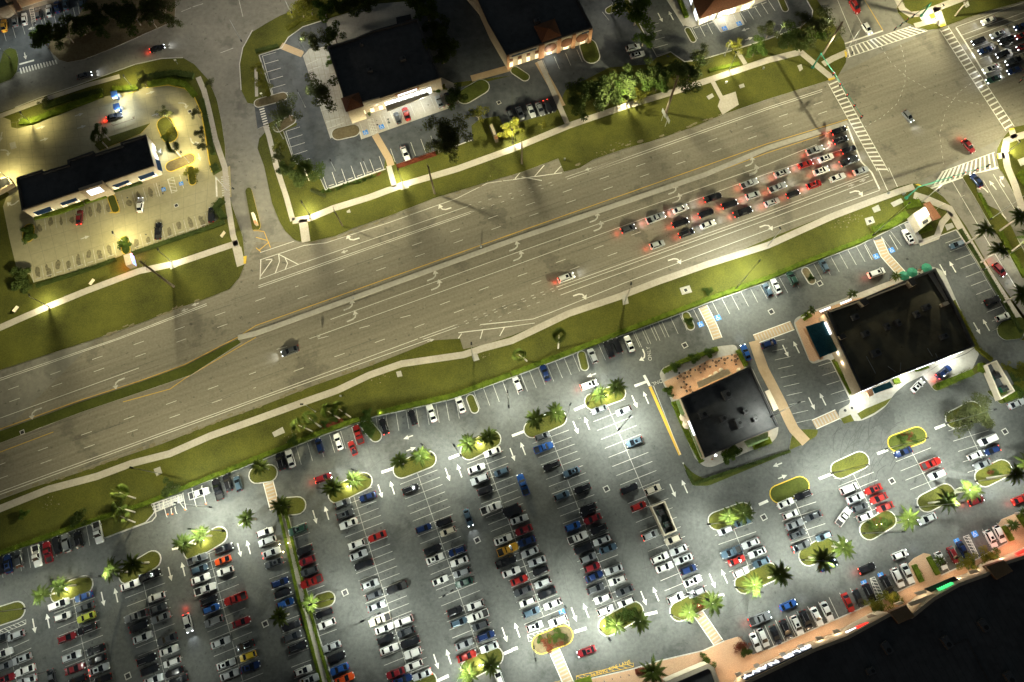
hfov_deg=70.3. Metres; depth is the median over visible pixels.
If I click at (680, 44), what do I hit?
car park
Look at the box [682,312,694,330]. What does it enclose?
traffic island
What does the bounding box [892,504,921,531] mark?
royal palm
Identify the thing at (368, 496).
parked car
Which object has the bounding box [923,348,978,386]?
drive lane
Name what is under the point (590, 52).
traffic island
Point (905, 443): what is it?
street lamp
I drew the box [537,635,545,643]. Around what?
shrub
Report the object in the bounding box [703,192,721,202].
pickup truck
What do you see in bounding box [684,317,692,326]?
shrub
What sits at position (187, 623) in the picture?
suv
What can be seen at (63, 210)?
hedge
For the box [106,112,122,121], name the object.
car
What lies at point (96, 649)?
parked suv
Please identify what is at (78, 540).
parked suv
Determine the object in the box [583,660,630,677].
pavement lettering
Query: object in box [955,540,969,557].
parked car
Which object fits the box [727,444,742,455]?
shrub
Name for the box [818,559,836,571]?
car
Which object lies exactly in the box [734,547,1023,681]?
mall building
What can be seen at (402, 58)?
rooftop unit
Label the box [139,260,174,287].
utility pole
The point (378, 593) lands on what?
parked car
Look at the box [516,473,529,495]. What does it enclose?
pickup truck
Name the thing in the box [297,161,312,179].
cabbage palm
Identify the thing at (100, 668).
parked car
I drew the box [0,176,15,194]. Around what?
equipment cabinet
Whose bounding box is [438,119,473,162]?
shade tree
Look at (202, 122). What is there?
yellow kerb
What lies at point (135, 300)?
verge
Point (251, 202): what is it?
median
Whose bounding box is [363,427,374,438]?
shrub
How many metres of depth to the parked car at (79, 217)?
220.30 m
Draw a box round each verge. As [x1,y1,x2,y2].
[0,48,17,83]
[0,58,244,369]
[0,184,1023,550]
[49,0,175,61]
[240,0,845,242]
[896,0,1023,29]
[996,125,1023,199]
[1006,368,1023,382]
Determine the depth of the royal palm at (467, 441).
194.29 m
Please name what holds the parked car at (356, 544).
on the car park at (926, 406)
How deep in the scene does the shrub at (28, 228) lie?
219.06 m
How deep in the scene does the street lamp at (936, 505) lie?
185.30 m
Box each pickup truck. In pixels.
[0,647,13,658]
[30,544,43,567]
[42,541,53,563]
[91,521,104,543]
[124,608,147,622]
[138,568,161,582]
[154,222,162,239]
[186,552,208,566]
[188,487,210,499]
[193,582,216,596]
[212,478,224,500]
[224,591,247,605]
[300,574,323,588]
[353,424,363,444]
[368,612,391,626]
[386,580,407,594]
[466,608,488,622]
[480,501,501,515]
[495,555,516,568]
[496,542,518,556]
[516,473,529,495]
[533,441,553,453]
[567,531,587,544]
[645,212,665,224]
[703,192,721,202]
[720,544,742,558]
[732,206,752,217]
[739,178,758,188]
[747,611,771,626]
[767,182,786,193]
[805,145,823,155]
[834,507,851,526]
[839,155,858,166]
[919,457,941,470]
[1004,55,1022,66]
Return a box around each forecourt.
[303,2,416,138]
[356,78,454,138]
[668,0,764,31]
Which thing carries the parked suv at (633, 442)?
on the car park at (926, 406)
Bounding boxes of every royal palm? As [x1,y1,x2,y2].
[31,583,55,604]
[49,574,75,596]
[102,556,127,583]
[118,552,149,577]
[171,533,196,554]
[189,524,211,546]
[235,508,256,528]
[249,458,270,476]
[268,495,293,515]
[269,606,289,627]
[300,592,319,613]
[320,475,344,498]
[344,470,364,490]
[390,452,409,470]
[409,444,432,466]
[457,433,478,454]
[457,661,478,681]
[477,426,498,447]
[480,653,501,678]
[525,406,545,430]
[544,401,566,423]
[590,384,608,404]
[605,612,626,634]
[607,377,625,398]
[628,609,651,636]
[639,654,667,681]
[678,602,701,623]
[699,589,724,617]
[719,506,740,526]
[732,501,755,524]
[741,570,763,598]
[766,559,792,586]
[806,305,816,314]
[808,545,838,574]
[828,534,855,560]
[846,289,857,298]
[890,271,901,281]
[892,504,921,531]
[928,489,960,514]
[933,555,945,566]
[954,479,983,501]
[966,218,997,243]
[980,239,1010,262]
[986,463,1023,485]
[999,207,1023,230]
[1004,283,1023,305]
[1004,519,1020,531]
[1011,229,1023,251]
[1014,451,1023,471]
[1014,508,1023,517]
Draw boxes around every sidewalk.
[0,0,1023,511]
[281,513,327,681]
[749,340,808,445]
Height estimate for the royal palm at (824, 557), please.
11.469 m
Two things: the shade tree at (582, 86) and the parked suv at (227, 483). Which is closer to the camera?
the parked suv at (227, 483)
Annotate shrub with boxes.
[9,266,30,285]
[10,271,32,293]
[18,509,30,519]
[20,224,33,236]
[21,228,37,244]
[36,96,49,108]
[68,507,86,530]
[117,236,128,246]
[117,242,131,253]
[163,126,175,140]
[182,168,198,183]
[183,166,197,174]
[286,433,297,444]
[321,420,328,427]
[325,56,331,66]
[329,417,337,423]
[359,421,373,435]
[360,410,371,422]
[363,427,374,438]
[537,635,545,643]
[540,636,551,649]
[546,633,553,643]
[546,639,557,653]
[553,627,564,642]
[562,634,568,643]
[604,616,610,629]
[616,607,631,621]
[625,606,636,621]
[662,385,673,396]
[670,362,680,372]
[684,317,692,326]
[688,353,700,363]
[692,598,701,605]
[695,601,708,612]
[700,652,716,668]
[701,287,712,295]
[704,347,714,358]
[720,451,730,464]
[725,447,739,460]
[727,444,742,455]
[733,638,751,650]
[734,640,746,654]
[738,644,752,657]
[862,597,889,611]
[866,520,878,530]
[871,602,883,611]
[872,525,883,535]
[875,517,886,529]
[876,590,902,608]
[882,518,892,527]
[890,591,904,604]
[896,434,907,443]
[910,434,917,442]
[955,552,978,569]
[966,559,978,570]
[978,545,995,564]
[985,547,1000,558]
[992,468,1002,477]
[1000,360,1014,372]
[1012,365,1023,377]
[1012,385,1023,398]
[1014,375,1023,387]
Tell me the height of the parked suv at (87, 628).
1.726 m
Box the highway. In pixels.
[0,1,1023,499]
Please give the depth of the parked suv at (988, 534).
191.97 m
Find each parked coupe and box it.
[214,555,231,565]
[348,440,357,455]
[432,575,448,586]
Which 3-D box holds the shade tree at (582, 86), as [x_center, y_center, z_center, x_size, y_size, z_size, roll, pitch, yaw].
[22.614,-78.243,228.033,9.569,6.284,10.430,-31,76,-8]
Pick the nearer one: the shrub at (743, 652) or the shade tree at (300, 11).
the shrub at (743, 652)
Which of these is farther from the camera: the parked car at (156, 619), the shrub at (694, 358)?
the shrub at (694, 358)
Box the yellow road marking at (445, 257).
[1,1,882,681]
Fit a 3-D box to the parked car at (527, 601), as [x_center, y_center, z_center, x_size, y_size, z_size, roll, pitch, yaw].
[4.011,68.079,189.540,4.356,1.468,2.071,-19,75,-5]
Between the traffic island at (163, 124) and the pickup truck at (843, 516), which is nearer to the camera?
the pickup truck at (843, 516)
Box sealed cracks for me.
[6,105,992,665]
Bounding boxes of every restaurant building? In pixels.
[676,366,778,458]
[804,268,974,396]
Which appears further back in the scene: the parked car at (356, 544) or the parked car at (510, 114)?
the parked car at (510, 114)
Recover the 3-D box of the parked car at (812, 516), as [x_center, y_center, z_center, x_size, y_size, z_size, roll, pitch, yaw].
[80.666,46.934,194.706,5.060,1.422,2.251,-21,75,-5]
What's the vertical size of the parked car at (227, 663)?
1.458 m
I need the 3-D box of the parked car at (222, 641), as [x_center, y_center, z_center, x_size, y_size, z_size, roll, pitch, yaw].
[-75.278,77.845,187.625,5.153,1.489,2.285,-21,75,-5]
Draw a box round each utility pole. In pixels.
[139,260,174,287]
[427,165,434,193]
[520,141,523,163]
[665,74,679,113]
[821,19,843,56]
[954,0,968,15]
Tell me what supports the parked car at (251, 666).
on the car park at (926, 406)
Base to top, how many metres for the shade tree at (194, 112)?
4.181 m
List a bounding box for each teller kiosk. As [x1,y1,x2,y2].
[111,90,121,99]
[113,103,123,111]
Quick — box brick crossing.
[264,43,903,681]
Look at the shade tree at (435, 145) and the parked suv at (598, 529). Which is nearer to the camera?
the parked suv at (598, 529)
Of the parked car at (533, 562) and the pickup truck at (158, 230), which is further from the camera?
the pickup truck at (158, 230)
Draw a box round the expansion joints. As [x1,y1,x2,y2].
[5,48,345,277]
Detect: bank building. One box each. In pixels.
[16,134,162,217]
[689,0,754,25]
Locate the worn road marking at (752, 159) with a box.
[0,1,1005,681]
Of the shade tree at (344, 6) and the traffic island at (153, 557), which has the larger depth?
the shade tree at (344, 6)
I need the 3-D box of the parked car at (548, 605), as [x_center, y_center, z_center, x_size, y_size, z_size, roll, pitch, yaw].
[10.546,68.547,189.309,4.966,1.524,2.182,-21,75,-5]
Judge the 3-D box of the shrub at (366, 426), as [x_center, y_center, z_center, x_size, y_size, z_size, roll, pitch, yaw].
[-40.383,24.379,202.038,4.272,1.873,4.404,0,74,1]
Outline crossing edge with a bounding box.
[263,238,904,681]
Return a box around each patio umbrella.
[679,414,686,421]
[682,421,688,428]
[899,271,908,280]
[907,267,917,276]
[921,263,931,271]
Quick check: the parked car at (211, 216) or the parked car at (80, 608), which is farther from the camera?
the parked car at (211, 216)
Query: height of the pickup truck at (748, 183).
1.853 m
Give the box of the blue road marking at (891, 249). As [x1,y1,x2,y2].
[161,21,978,614]
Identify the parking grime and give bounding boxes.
[35,187,204,276]
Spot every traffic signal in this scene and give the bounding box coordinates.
[811,53,862,118]
[894,2,931,30]
[904,164,990,199]
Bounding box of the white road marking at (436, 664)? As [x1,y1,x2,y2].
[0,0,1023,681]
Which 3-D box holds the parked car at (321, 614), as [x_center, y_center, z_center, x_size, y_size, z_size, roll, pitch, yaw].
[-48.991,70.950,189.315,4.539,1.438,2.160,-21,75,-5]
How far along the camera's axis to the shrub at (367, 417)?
202.77 m
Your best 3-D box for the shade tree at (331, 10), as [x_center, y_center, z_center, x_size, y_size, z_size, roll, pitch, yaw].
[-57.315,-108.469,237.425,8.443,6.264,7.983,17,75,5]
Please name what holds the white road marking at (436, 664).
on the car park at (926, 406)
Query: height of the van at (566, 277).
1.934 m
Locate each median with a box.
[0,339,240,442]
[238,121,848,339]
[245,188,259,229]
[963,174,1023,278]
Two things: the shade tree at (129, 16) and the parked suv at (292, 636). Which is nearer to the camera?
the parked suv at (292, 636)
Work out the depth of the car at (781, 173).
222.07 m
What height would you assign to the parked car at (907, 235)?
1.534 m
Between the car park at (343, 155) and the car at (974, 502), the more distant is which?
the car park at (343, 155)
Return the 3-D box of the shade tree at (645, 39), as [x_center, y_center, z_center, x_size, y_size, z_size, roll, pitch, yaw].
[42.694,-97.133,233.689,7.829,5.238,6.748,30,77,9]
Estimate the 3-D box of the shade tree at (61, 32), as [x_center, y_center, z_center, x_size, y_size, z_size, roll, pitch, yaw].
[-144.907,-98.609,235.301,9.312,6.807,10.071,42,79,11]
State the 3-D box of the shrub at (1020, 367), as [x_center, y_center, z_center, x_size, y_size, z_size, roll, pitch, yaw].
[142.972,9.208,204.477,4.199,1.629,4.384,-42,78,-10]
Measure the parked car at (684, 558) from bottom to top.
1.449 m
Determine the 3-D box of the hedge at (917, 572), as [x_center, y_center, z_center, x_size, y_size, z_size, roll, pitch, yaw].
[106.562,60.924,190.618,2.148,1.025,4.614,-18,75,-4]
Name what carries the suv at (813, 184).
on the highway
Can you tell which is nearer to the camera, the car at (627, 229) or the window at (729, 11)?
the car at (627, 229)
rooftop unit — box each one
[366,67,372,73]
[399,55,406,62]
[697,410,707,419]
[719,415,727,422]
[720,389,732,400]
[733,418,743,428]
[849,313,859,321]
[860,330,870,337]
[864,666,875,675]
[869,348,881,358]
[879,640,893,654]
[882,322,890,330]
[893,319,901,326]
[912,310,920,318]
[920,303,931,311]
[938,333,948,340]
[938,634,953,649]
[976,617,990,632]
[1001,670,1017,681]
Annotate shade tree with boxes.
[28,30,54,48]
[35,20,51,32]
[50,15,78,50]
[64,13,87,36]
[77,0,107,34]
[88,16,110,38]
[100,1,124,25]
[115,0,149,36]
[128,0,158,20]
[135,70,152,89]
[136,10,159,27]
[148,0,179,18]
[154,4,182,28]
[155,105,173,117]
[160,477,179,497]
[191,106,200,118]
[193,138,209,150]
[194,126,205,138]
[204,77,213,88]
[250,62,265,73]
[252,73,273,89]
[268,92,302,131]
[271,138,286,151]
[271,148,283,162]
[275,161,293,174]
[280,162,298,178]
[287,0,314,18]
[289,0,326,18]
[289,154,325,187]
[298,28,326,50]
[304,72,339,112]
[312,0,334,22]
[321,20,346,51]
[324,0,349,14]
[336,0,364,16]
[354,0,379,12]
[404,0,426,11]
[413,0,438,20]
[421,26,460,50]
[422,13,449,32]
[422,113,468,150]
[423,132,448,154]
[430,41,457,63]
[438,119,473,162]
[444,82,468,110]
[464,105,489,121]
[497,124,517,138]
[504,117,524,133]
[538,121,546,128]
[565,77,604,103]
[567,88,592,121]
[580,78,609,111]
[594,71,620,94]
[599,88,622,105]
[612,0,655,30]
[614,80,633,101]
[618,63,646,98]
[631,28,656,48]
[632,87,651,103]
[635,56,669,80]
[636,77,658,91]
[647,73,669,92]
[656,63,671,89]
[666,54,706,93]
[689,42,713,65]
[725,37,743,55]
[745,35,767,57]
[757,20,780,38]
[777,20,813,50]
[795,11,815,28]
[797,32,816,49]
[803,5,845,41]
[806,19,826,38]
[944,397,975,437]
[953,391,995,428]
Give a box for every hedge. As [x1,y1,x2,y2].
[0,462,241,556]
[18,91,103,124]
[33,201,83,219]
[35,257,116,287]
[43,87,103,109]
[84,196,106,203]
[111,84,138,91]
[113,181,142,191]
[131,220,224,255]
[144,68,194,80]
[147,77,197,97]
[198,98,214,154]
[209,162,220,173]
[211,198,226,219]
[241,417,359,466]
[254,43,278,52]
[255,63,269,96]
[278,511,321,681]
[285,14,325,30]
[285,509,330,681]
[310,187,325,197]
[322,418,342,428]
[376,372,510,415]
[396,150,436,167]
[511,232,875,375]
[574,675,591,681]
[635,667,645,674]
[662,346,718,373]
[671,401,704,463]
[677,0,688,17]
[685,450,790,484]
[708,61,739,72]
[736,349,747,366]
[752,437,771,449]
[801,312,812,320]
[834,361,850,393]
[870,209,909,232]
[892,377,901,384]
[903,197,922,209]
[911,564,924,582]
[915,365,928,371]
[918,224,933,234]
[926,556,941,574]
[935,369,974,389]
[954,300,993,360]
[958,228,1023,332]
[977,192,994,218]
[977,360,985,372]
[998,231,1023,277]
[1001,525,1014,540]
[1002,388,1023,402]
[1015,168,1023,185]
[1016,514,1023,526]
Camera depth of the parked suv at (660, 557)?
191.53 m
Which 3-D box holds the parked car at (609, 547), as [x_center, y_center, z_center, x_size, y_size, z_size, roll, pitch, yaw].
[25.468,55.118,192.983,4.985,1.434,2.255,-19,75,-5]
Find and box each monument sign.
[123,253,136,268]
[251,212,258,225]
[489,124,497,142]
[907,202,940,232]
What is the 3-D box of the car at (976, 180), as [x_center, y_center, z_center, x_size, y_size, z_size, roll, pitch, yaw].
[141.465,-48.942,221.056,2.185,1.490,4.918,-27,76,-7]
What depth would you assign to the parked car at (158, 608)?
189.73 m
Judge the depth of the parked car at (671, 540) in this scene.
192.96 m
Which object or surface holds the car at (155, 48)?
on the highway
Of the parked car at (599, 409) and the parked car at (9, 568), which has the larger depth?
the parked car at (599, 409)
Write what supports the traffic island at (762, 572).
on the car park at (926, 406)
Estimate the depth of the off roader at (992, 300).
209.96 m
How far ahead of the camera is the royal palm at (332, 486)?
191.28 m
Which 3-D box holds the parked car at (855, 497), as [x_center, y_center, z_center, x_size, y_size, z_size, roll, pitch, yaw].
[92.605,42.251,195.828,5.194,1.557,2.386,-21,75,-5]
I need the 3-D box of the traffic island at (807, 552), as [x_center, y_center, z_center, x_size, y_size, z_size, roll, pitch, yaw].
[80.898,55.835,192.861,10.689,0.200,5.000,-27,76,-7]
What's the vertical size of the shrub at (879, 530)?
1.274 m
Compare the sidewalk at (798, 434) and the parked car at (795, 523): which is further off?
the sidewalk at (798, 434)
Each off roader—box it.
[404,646,421,659]
[446,605,462,616]
[477,484,493,495]
[732,566,749,578]
[983,295,1000,305]
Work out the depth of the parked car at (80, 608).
190.07 m
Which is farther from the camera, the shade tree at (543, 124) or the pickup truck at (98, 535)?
the shade tree at (543, 124)
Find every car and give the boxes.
[0,19,7,32]
[0,555,5,574]
[0,632,9,641]
[0,660,13,671]
[0,672,16,681]
[2,554,14,574]
[8,629,24,641]
[12,15,18,27]
[14,550,24,567]
[15,663,36,676]
[17,673,37,681]
[21,13,27,25]
[34,8,42,20]
[45,4,52,17]
[47,668,56,681]
[52,536,62,554]
[54,1,60,13]
[54,611,71,621]
[61,0,69,11]
[64,662,85,675]
[69,673,86,681]
[74,590,93,602]
[75,210,83,224]
[75,601,94,612]
[76,71,92,79]
[77,611,95,623]
[78,0,85,8]
[88,653,106,664]
[88,662,109,675]
[94,673,111,681]
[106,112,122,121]
[120,578,140,591]
[128,620,148,632]
[132,631,152,644]
[136,197,144,212]
[140,663,159,676]
[143,673,164,681]
[148,591,165,602]
[148,602,167,614]
[149,44,164,52]
[151,611,170,623]
[157,632,177,645]
[158,644,178,656]
[163,656,181,667]
[165,666,183,678]
[169,674,188,681]
[190,563,208,574]
[190,572,210,585]
[202,603,220,614]
[208,207,214,222]
[210,635,230,649]
[216,658,235,670]
[219,668,239,681]
[231,616,250,628]
[233,476,242,491]
[239,650,256,661]
[239,660,260,673]
[256,527,273,537]
[262,546,280,558]
[264,557,283,568]
[271,576,288,588]
[274,587,291,598]
[276,597,294,608]
[281,345,299,356]
[281,619,301,631]
[285,449,295,467]
[296,544,312,555]
[299,555,315,565]
[299,673,318,681]
[300,565,317,576]
[314,473,331,483]
[315,438,323,453]
[315,607,332,618]
[323,640,341,652]
[327,651,345,662]
[330,662,349,675]
[333,433,343,450]
[334,672,354,681]
[339,517,358,529]
[348,538,364,549]
[349,549,367,560]
[354,558,373,570]
[359,491,376,501]
[365,589,382,600]
[366,599,386,612]
[367,530,386,542]
[374,622,393,634]
[376,632,394,644]
[379,643,398,655]
[386,666,404,679]
[392,673,412,681]
[393,112,401,123]
[400,146,409,160]
[400,635,419,648]
[402,107,410,120]
[408,409,417,425]
[412,668,431,680]
[415,523,431,533]
[423,543,441,555]
[425,553,443,564]
[426,404,436,422]
[435,95,443,108]
[435,516,452,526]
[440,526,455,536]
[450,555,468,566]
[450,616,467,627]
[453,566,470,577]
[454,637,473,650]
[455,396,465,413]
[455,576,473,588]
[456,649,476,662]
[463,508,473,526]
[467,463,485,474]
[472,619,488,630]
[479,640,498,653]
[483,446,501,457]
[493,466,509,476]
[493,534,511,545]
[494,669,504,681]
[501,566,520,577]
[502,503,518,514]
[505,506,522,517]
[506,109,514,121]
[510,514,528,524]
[510,574,528,585]
[512,376,522,391]
[513,584,532,596]
[514,524,532,535]
[515,106,524,119]
[517,535,535,546]
[519,596,535,606]
[520,546,538,557]
[522,606,540,618]
[526,103,535,117]
[528,555,546,566]
[532,565,548,575]
[534,431,549,441]
[534,577,551,588]
[535,102,544,115]
[537,586,556,599]
[540,364,550,381]
[543,99,552,113]
[543,597,561,609]
[553,490,569,500]
[562,466,580,477]
[564,521,580,531]
[573,542,592,554]
[577,645,596,657]
[579,509,595,516]
[579,552,596,563]
[583,513,601,524]
[583,561,600,572]
[584,570,603,582]
[587,348,597,363]
[591,404,607,414]
[593,534,610,545]
[596,604,613,615]
[598,543,616,554]
[603,341,614,357]
[604,563,622,575]
[612,337,622,353]
[615,405,631,415]
[615,584,633,596]
[617,596,634,607]
[620,224,635,233]
[620,483,638,494]
[624,335,634,352]
[630,51,644,58]
[630,501,646,511]
[641,529,658,540]
[644,484,660,494]
[655,561,673,573]
[664,534,681,544]
[666,591,684,603]
[669,544,687,555]
[671,218,688,227]
[672,204,688,213]
[673,553,693,564]
[679,564,696,574]
[682,574,701,587]
[687,586,705,597]
[698,208,713,217]
[699,220,715,229]
[717,525,733,535]
[721,199,737,209]
[727,554,745,565]
[733,518,751,527]
[740,344,751,361]
[741,537,759,548]
[745,191,760,199]
[747,546,766,558]
[749,632,761,652]
[751,556,770,568]
[756,628,769,646]
[760,338,776,348]
[762,283,772,296]
[768,624,781,644]
[770,278,781,293]
[773,168,789,177]
[776,497,794,508]
[778,599,796,611]
[782,509,798,519]
[784,518,803,530]
[785,189,799,198]
[791,539,810,552]
[797,160,812,168]
[803,510,822,521]
[809,606,823,626]
[812,166,829,175]
[815,531,832,541]
[817,153,833,162]
[818,259,829,272]
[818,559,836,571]
[819,600,833,621]
[829,172,845,182]
[830,126,846,135]
[840,145,856,154]
[840,592,854,612]
[845,492,864,503]
[851,502,868,512]
[851,588,864,607]
[852,166,868,175]
[857,562,875,573]
[861,22,872,34]
[863,483,882,494]
[868,492,888,503]
[875,501,894,512]
[891,549,907,560]
[893,446,912,457]
[899,562,914,583]
[901,110,913,122]
[901,229,914,244]
[910,378,924,393]
[917,512,937,524]
[949,240,964,248]
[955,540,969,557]
[961,138,975,153]
[966,450,982,460]
[967,495,984,506]
[969,173,983,187]
[970,36,985,45]
[972,458,992,469]
[977,46,993,54]
[981,16,996,25]
[982,64,998,73]
[983,445,1000,455]
[985,74,1001,83]
[989,29,1005,38]
[991,262,1006,276]
[992,525,1005,542]
[994,312,1009,321]
[995,49,1009,58]
[1006,65,1023,74]
[1007,398,1023,409]
[1011,493,1023,504]
[1013,22,1023,30]
[1014,32,1023,39]
[1015,43,1023,50]
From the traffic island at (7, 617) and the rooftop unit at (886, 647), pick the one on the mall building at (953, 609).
the rooftop unit at (886, 647)
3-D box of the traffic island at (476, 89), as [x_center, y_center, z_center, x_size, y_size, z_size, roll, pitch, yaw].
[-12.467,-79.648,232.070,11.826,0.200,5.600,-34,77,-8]
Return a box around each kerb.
[5,0,1023,678]
[110,85,211,253]
[288,516,333,681]
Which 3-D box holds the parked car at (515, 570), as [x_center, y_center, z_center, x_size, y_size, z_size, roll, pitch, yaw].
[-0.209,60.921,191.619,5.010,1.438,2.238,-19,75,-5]
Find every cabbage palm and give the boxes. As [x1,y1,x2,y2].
[90,130,107,147]
[94,122,109,140]
[110,483,135,501]
[110,499,135,513]
[111,507,135,522]
[165,139,181,157]
[290,417,312,431]
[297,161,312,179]
[301,411,320,427]
[320,402,340,419]
[331,400,350,417]
[511,348,526,361]
[551,327,565,348]
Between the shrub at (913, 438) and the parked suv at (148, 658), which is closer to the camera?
the parked suv at (148, 658)
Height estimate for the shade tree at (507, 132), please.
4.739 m
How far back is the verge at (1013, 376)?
205.10 m
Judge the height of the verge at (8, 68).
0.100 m
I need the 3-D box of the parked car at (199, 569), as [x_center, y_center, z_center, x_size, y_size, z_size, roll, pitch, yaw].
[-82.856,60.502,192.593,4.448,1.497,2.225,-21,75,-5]
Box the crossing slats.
[265,240,902,681]
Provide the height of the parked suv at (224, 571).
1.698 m
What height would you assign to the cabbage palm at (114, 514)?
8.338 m
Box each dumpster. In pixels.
[657,508,665,515]
[663,521,671,527]
[992,373,1001,379]
[998,385,1008,392]
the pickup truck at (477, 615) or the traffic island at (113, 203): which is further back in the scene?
the traffic island at (113, 203)
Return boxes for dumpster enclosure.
[396,14,411,22]
[650,501,676,535]
[983,360,1014,400]
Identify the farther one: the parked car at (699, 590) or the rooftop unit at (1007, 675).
the parked car at (699, 590)
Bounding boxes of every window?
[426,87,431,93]
[693,8,697,21]
[726,7,735,14]
[740,3,750,10]
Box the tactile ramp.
[243,23,1013,263]
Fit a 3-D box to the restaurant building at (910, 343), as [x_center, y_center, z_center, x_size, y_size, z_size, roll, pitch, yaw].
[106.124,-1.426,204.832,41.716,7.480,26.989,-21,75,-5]
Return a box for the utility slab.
[9,1,1023,475]
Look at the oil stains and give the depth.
195.39 m
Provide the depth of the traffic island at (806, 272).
213.96 m
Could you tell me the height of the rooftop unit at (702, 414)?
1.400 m
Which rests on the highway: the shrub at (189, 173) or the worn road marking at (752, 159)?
the worn road marking at (752, 159)
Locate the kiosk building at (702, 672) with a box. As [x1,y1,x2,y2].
[662,662,719,681]
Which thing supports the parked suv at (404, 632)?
on the car park at (926, 406)
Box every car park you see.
[0,0,86,71]
[0,86,230,281]
[0,222,1023,681]
[255,1,511,188]
[419,0,655,121]
[630,0,811,60]
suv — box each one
[12,652,31,665]
[57,631,76,643]
[60,533,72,552]
[61,649,82,662]
[73,531,84,548]
[77,622,97,634]
[86,643,105,655]
[136,652,156,666]
[182,613,193,632]
[200,594,217,606]
[204,615,223,627]
[214,542,233,554]
[217,565,233,576]
[222,474,232,491]
[236,639,254,651]
[258,535,276,546]
[275,452,285,470]
[283,630,301,642]
[288,523,307,535]
[288,640,307,652]
[293,664,312,676]
[318,617,335,629]
[334,498,350,508]
[336,508,353,519]
[361,578,379,590]
[379,418,388,434]
[394,614,413,627]
[397,625,414,637]
[401,483,419,494]
[405,658,422,671]
[444,92,452,105]
[448,545,466,556]
[466,599,483,610]
[470,473,489,485]
[476,630,494,641]
[526,620,542,631]
[543,460,560,471]
[548,613,567,627]
[573,483,590,494]
[579,502,596,512]
[586,582,604,594]
[590,523,607,534]
[594,592,611,604]
[608,574,626,585]
[625,43,640,51]
[625,436,643,447]
[649,240,664,249]
[650,551,668,563]
[678,228,694,238]
[764,198,779,207]
[778,619,792,639]
[786,271,798,286]
[787,528,806,539]
[789,615,803,635]
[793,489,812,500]
[799,609,812,629]
[806,180,821,189]
[832,136,847,145]
[848,0,860,14]
[856,511,873,521]
[861,583,876,602]
[879,574,893,593]
[890,567,904,587]
[927,468,945,480]
[934,365,951,379]
[934,551,947,569]
[946,546,959,563]
[982,529,997,547]
[997,35,1014,45]
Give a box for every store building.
[0,0,22,19]
[327,18,441,122]
[467,0,592,69]
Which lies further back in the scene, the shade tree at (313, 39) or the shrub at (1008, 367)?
the shade tree at (313, 39)
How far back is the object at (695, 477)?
198.40 m
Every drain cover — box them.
[124,672,131,679]
[261,620,268,627]
[341,588,348,596]
[474,536,480,543]
[602,485,609,492]
[760,513,767,520]
[767,308,774,314]
[816,280,823,286]
[888,477,895,484]
[1001,428,1008,434]
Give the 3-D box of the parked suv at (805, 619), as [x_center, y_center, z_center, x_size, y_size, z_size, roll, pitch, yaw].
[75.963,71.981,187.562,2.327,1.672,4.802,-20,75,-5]
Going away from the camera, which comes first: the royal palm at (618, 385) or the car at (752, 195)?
the royal palm at (618, 385)
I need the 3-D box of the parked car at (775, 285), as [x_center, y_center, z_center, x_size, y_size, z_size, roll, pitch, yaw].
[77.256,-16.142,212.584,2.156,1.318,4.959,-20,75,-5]
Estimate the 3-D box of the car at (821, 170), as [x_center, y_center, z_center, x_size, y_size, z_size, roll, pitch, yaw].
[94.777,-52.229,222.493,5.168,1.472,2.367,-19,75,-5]
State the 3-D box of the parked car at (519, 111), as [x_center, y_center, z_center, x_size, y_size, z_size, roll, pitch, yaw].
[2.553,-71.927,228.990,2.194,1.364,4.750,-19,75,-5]
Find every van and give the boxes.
[48,597,69,611]
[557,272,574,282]
[579,379,597,390]
[839,482,858,494]
[867,267,885,278]
[976,433,998,445]
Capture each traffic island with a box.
[0,601,25,625]
[22,223,34,241]
[50,575,92,601]
[107,195,119,211]
[118,550,161,583]
[119,236,130,253]
[156,117,177,142]
[165,153,195,171]
[183,526,227,558]
[187,166,195,184]
[248,464,277,483]
[254,92,287,107]
[273,115,295,131]
[285,496,305,515]
[313,591,335,608]
[328,472,372,502]
[331,124,359,139]
[361,421,381,441]
[393,451,436,478]
[409,672,436,681]
[458,79,489,103]
[460,431,500,459]
[460,647,503,676]
[466,394,478,413]
[510,66,529,80]
[523,413,566,437]
[531,625,573,653]
[577,351,588,370]
[579,39,599,63]
[584,387,625,409]
[598,601,643,636]
[605,3,616,13]
[669,590,708,621]
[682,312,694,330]
[684,27,695,42]
[708,502,752,529]
[734,562,776,593]
[769,476,809,502]
[778,0,788,11]
[798,538,834,565]
[801,267,815,284]
[830,451,869,478]
[859,510,896,539]
[887,426,926,450]
[917,483,955,512]
[945,401,980,428]
[974,459,1011,486]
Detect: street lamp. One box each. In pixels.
[11,670,49,681]
[50,575,101,580]
[174,502,211,507]
[188,528,224,531]
[769,401,800,417]
[830,464,868,473]
[862,531,904,533]
[872,202,910,235]
[884,437,928,449]
[915,502,963,507]
[946,408,996,423]
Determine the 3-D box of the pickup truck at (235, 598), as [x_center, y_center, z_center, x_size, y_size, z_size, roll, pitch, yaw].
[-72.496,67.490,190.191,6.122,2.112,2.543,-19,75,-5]
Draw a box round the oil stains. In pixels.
[14,4,998,681]
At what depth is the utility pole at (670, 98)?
219.45 m
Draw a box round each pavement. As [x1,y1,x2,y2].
[7,0,43,9]
[95,123,149,150]
[592,514,1023,681]
[660,345,777,466]
[664,353,743,398]
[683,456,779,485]
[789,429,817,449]
[794,267,973,420]
[795,284,894,361]
[831,359,849,394]
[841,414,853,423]
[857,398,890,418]
[932,362,985,390]
[987,384,1023,403]
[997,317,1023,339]
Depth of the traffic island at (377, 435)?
202.42 m

